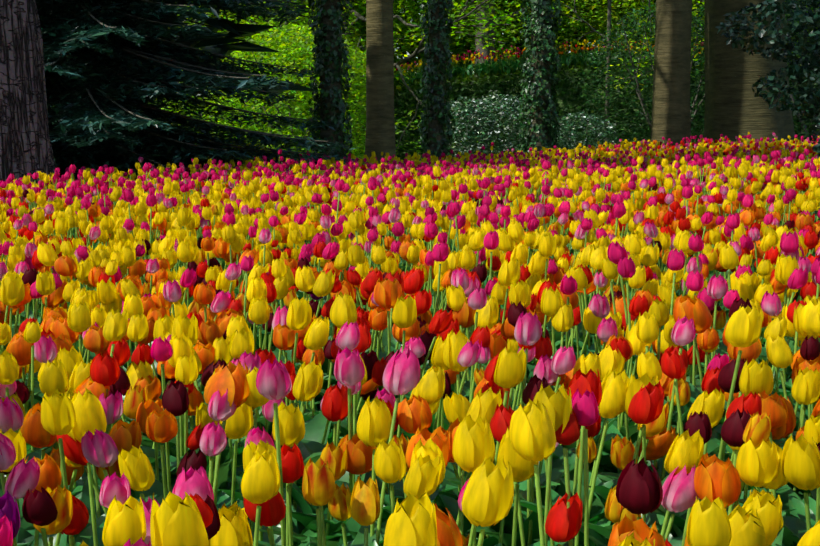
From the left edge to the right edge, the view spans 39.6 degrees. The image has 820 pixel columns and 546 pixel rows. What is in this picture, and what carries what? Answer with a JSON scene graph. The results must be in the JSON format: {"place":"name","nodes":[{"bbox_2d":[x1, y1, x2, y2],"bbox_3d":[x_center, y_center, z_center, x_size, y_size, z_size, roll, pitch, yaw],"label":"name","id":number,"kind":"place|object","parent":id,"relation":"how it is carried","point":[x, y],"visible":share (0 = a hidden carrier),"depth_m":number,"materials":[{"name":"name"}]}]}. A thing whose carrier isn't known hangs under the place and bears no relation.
{"place":"outdoors","nodes":[
{"label":"outdoors","id":0,"kind":"place"},
{"bbox_2d":[155,65,817,163],"bbox_3d":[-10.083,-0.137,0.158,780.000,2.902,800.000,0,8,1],"label":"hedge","id":1,"kind":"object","parent":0,"point":[559,98],"depth_m":30.53,"materials":[{"name":"green plant"}]},
{"bbox_2d":[0,0,56,209],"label":"pine tree","id":2,"kind":"object","parent":1,"relation":"on","point":[25,146],"visible":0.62,"depth_m":10.65,"materials":[{"name":"brown plant"}]},
{"bbox_2d":[36,0,368,197],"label":"conifer tree","id":3,"kind":"object","parent":1,"relation":"on","point":[97,55],"visible":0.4,"depth_m":14.42,"materials":[{"name":"green plant"}]},
{"bbox_2d":[201,140,271,167],"bbox_3d":[-2.308,-1.367,15.568,1.129,0.908,1.025,0,8,1],"label":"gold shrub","id":4,"kind":"object","parent":1,"relation":"on","point":[264,148],"visible":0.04,"depth_m":15.44,"materials":[{"name":"green plant"}]},
{"bbox_2d":[135,0,346,75],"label":"tree","id":5,"kind":"object","parent":1,"relation":"on","point":[251,20],"visible":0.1,"depth_m":24.75,"materials":[{"name":"green plant"}]},
{"bbox_2d":[156,0,359,161],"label":"green shrub","id":6,"kind":"object","parent":1,"relation":"on","point":[348,36],"visible":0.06,"depth_m":25.31,"materials":[{"name":"green plant"}]},
{"bbox_2d":[203,24,365,163],"bbox_3d":[-2.221,-3.317,22.267,3.646,3.044,3.023,0,8,1],"label":"green shrub","id":7,"kind":"object","parent":1,"relation":"on","point":[278,33],"visible":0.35,"depth_m":21.66,"materials":[{"name":"green plant"}]},
{"bbox_2d":[223,0,365,85],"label":"tree","id":8,"kind":"object","parent":1,"relation":"on","point":[359,9],"visible":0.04,"depth_m":34.05,"materials":[{"name":"green plant"}]},
{"bbox_2d":[184,0,453,115],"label":"tree","id":9,"kind":"object","parent":1,"relation":"on","point":[396,40],"visible":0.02,"depth_m":29.82,"materials":[{"name":"green plant"}]},
{"bbox_2d":[307,0,352,163],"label":"ivy trunk","id":10,"kind":"object","parent":1,"relation":"on","point":[330,50],"visible":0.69,"depth_m":17.20,"materials":[{"name":"green plant"}]},
{"bbox_2d":[282,0,469,84],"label":"tree","id":11,"kind":"object","parent":1,"relation":"on","point":[410,32],"visible":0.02,"depth_m":38.10,"materials":[{"name":"green plant"}]},
{"bbox_2d":[365,0,395,163],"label":"beech tree","id":12,"kind":"object","parent":1,"relation":"on","point":[380,129],"visible":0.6,"depth_m":18.45,"materials":[{"name":"brown plant"}]},
{"bbox_2d":[221,0,551,157],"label":"tree","id":13,"kind":"object","parent":1,"relation":"on","point":[461,27],"visible":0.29,"depth_m":28.48,"materials":[{"name":"green plant"}]},
{"bbox_2d":[0,213,819,545],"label":"tulips","id":14,"kind":"object","parent":1,"relation":"on","point":[540,399],"visible":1,"depth_m":2.46,"materials":[{"name":"yellow plant"}]},
{"bbox_2d":[0,150,819,324],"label":"tulips","id":15,"kind":"object","parent":1,"relation":"on","point":[159,222],"visible":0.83,"depth_m":6.64,"materials":[{"name":"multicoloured plant"}]},
{"bbox_2d":[6,39,819,211],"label":"flowers","id":16,"kind":"object","parent":1,"relation":"on","point":[328,170],"visible":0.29,"depth_m":16.40,"materials":[{"name":"multicoloured plant"}]},
{"bbox_2d":[350,0,510,85],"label":"tree","id":17,"kind":"object","parent":1,"relation":"on","point":[404,16],"visible":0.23,"depth_m":33.40,"materials":[{"name":"green plant"}]},
{"bbox_2d":[53,60,819,160],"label":"bank hedge","id":18,"kind":"object","parent":1,"relation":"on","point":[463,90],"visible":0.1,"depth_m":30.52,"materials":[{"name":"green plant"}]},
{"bbox_2d":[417,0,455,160],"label":"ivy trunk","id":19,"kind":"object","parent":1,"relation":"on","point":[437,59],"visible":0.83,"depth_m":19.16,"materials":[{"name":"green plant"}]},
{"bbox_2d":[354,0,524,74],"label":"dark tree","id":20,"kind":"object","parent":1,"relation":"on","point":[420,36],"visible":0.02,"depth_m":43.97,"materials":[{"name":"green plant"}]},
{"bbox_2d":[359,0,571,65],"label":"tree","id":21,"kind":"object","parent":1,"relation":"on","point":[468,33],"depth_m":37.41,"materials":[{"name":"green plant"}]},
{"bbox_2d":[446,94,573,161],"bbox_3d":[1.902,-2.828,23.154,2.808,1.615,1.614,0,8,1],"label":"silver shrub","id":22,"kind":"object","parent":1,"relation":"on","point":[467,134],"visible":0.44,"depth_m":22.92,"materials":[{"name":"green plant"}]},
{"bbox_2d":[397,0,638,74],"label":"tree","id":23,"kind":"object","parent":1,"relation":"on","point":[482,43],"visible":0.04,"depth_m":32.11,"materials":[{"name":"green plant"}]},
{"bbox_2d":[393,0,652,59],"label":"tree","id":24,"kind":"object","parent":1,"relation":"on","point":[520,14],"depth_m":39.98,"materials":[{"name":"green plant"}]},
{"bbox_2d":[446,0,625,63],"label":"tree","id":25,"kind":"object","parent":1,"relation":"on","point":[518,34],"visible":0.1,"depth_m":34.12,"materials":[{"name":"green plant"}]},
{"bbox_2d":[516,0,562,165],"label":"ivy trunk","id":26,"kind":"object","parent":1,"relation":"on","point":[538,65],"visible":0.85,"depth_m":21.03,"materials":[{"name":"green plant"}]},
{"bbox_2d":[418,0,704,101],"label":"tree","id":27,"kind":"object","parent":1,"relation":"on","point":[644,38],"visible":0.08,"depth_m":28.50,"materials":[{"name":"green plant"}]},
{"bbox_2d":[495,0,652,59],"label":"dark tree","id":28,"kind":"object","parent":1,"relation":"on","point":[569,37],"visible":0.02,"depth_m":46.37,"materials":[{"name":"green plant"}]},
{"bbox_2d":[552,111,619,159],"bbox_3d":[3.621,-2.835,24.130,1.663,1.182,1.460,0,8,1],"label":"silver shrub","id":29,"kind":"object","parent":1,"relation":"on","point":[582,121],"visible":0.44,"depth_m":23.86,"materials":[{"name":"green plant"}]},
{"bbox_2d":[507,0,703,140],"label":"young tree","id":30,"kind":"object","parent":1,"relation":"on","point":[591,27],"visible":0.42,"depth_m":27.83,"materials":[{"name":"green plant"}]},
{"bbox_2d":[562,0,704,54],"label":"tree","id":31,"kind":"object","parent":1,"relation":"on","point":[630,7],"visible":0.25,"depth_m":33.35,"materials":[{"name":"green plant"}]},
{"bbox_2d":[580,3,704,148],"bbox_3d":[5.872,-4.317,25.692,4.058,3.640,2.853,0,8,1],"label":"dark shrub","id":32,"kind":"object","parent":1,"relation":"on","point":[646,110],"visible":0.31,"depth_m":25.53,"materials":[{"name":"green plant"}]},
{"bbox_2d":[592,1,701,50],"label":"tree","id":33,"kind":"object","parent":1,"relation":"on","point":[646,14],"depth_m":38.16,"materials":[{"name":"green plant"}]},
{"bbox_2d":[518,0,785,18],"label":"tree","id":34,"kind":"object","parent":1,"relation":"on","point":[614,3],"visible":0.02,"depth_m":31.73,"materials":[{"name":"green plant"}]},
{"bbox_2d":[650,0,691,153],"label":"beech tree","id":35,"kind":"object","parent":1,"relation":"on","point":[671,118],"visible":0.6,"depth_m":21.68,"materials":[{"name":"brown plant"}]},
{"bbox_2d":[703,0,794,149],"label":"beech tree","id":36,"kind":"object","parent":1,"relation":"on","point":[734,106],"visible":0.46,"depth_m":22.06,"materials":[{"name":"brown plant"}]},
{"bbox_2d":[692,1,817,61],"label":"tree","id":37,"kind":"object","parent":1,"relation":"on","point":[787,18],"visible":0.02,"depth_m":33.96,"materials":[{"name":"green plant"}]},
{"bbox_2d":[716,0,819,158],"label":"foliage","id":38,"kind":"object","parent":1,"relation":"on","point":[810,70],"visible":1,"depth_m":12.02,"materials":[{"name":"green plant"}]},
{"bbox_2d":[785,0,819,151],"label":"dark shrub","id":39,"kind":"object","parent":1,"relation":"on","point":[805,131],"visible":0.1,"depth_m":25.77,"materials":[{"name":"green plant"}]}
]}

